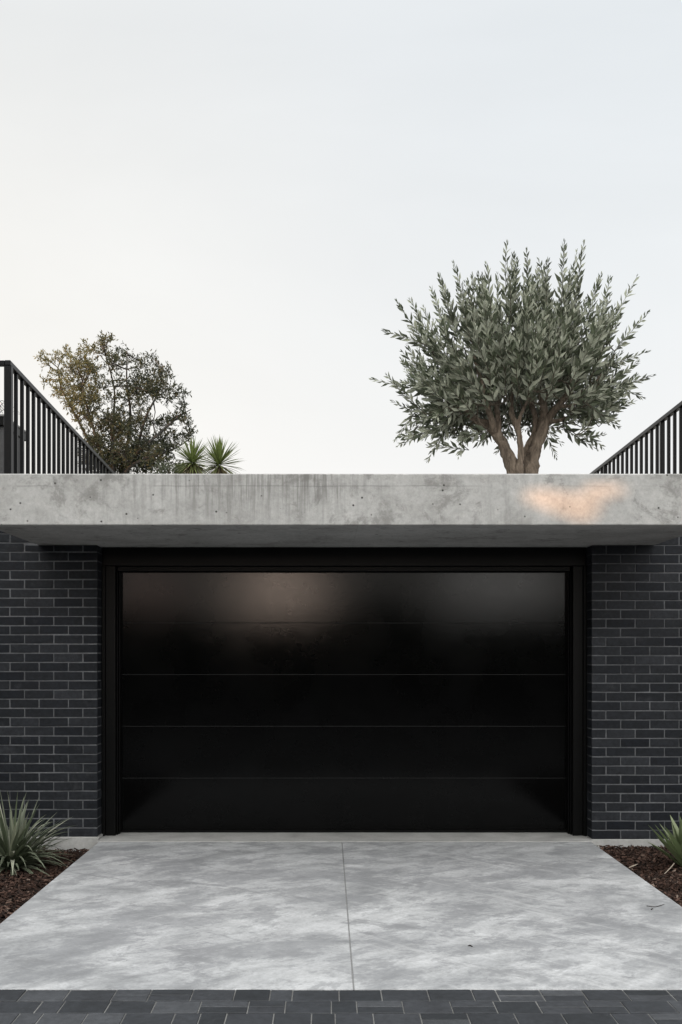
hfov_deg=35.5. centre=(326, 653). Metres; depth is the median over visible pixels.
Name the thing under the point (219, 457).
yucca
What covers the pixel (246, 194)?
sky
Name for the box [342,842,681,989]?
driveway
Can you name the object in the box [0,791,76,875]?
flax plant
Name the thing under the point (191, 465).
yucca
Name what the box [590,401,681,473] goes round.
terrace railing
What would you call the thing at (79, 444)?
terrace railing
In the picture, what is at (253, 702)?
garage door
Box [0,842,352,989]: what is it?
driveway
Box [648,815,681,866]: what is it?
agave
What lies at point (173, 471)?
shrub
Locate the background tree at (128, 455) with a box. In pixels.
[33,330,197,473]
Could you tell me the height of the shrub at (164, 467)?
2.038 m
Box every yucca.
[172,436,213,473]
[199,434,242,473]
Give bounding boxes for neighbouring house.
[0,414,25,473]
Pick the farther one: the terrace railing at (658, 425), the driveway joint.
the terrace railing at (658, 425)
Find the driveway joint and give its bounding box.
[342,845,353,989]
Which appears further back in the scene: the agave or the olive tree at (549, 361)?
the olive tree at (549, 361)
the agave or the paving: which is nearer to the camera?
the paving
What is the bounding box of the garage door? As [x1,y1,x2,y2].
[121,572,566,832]
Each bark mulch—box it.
[0,847,88,923]
[597,845,681,906]
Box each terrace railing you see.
[0,360,115,473]
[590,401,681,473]
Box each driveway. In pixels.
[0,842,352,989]
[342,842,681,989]
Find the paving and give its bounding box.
[0,989,681,1023]
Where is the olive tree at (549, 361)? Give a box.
[368,239,654,473]
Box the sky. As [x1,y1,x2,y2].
[0,0,681,473]
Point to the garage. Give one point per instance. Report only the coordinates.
(340, 656)
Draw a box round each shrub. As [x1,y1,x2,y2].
[153,460,174,473]
[170,461,187,473]
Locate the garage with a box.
[0,474,681,851]
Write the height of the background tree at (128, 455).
6.458 m

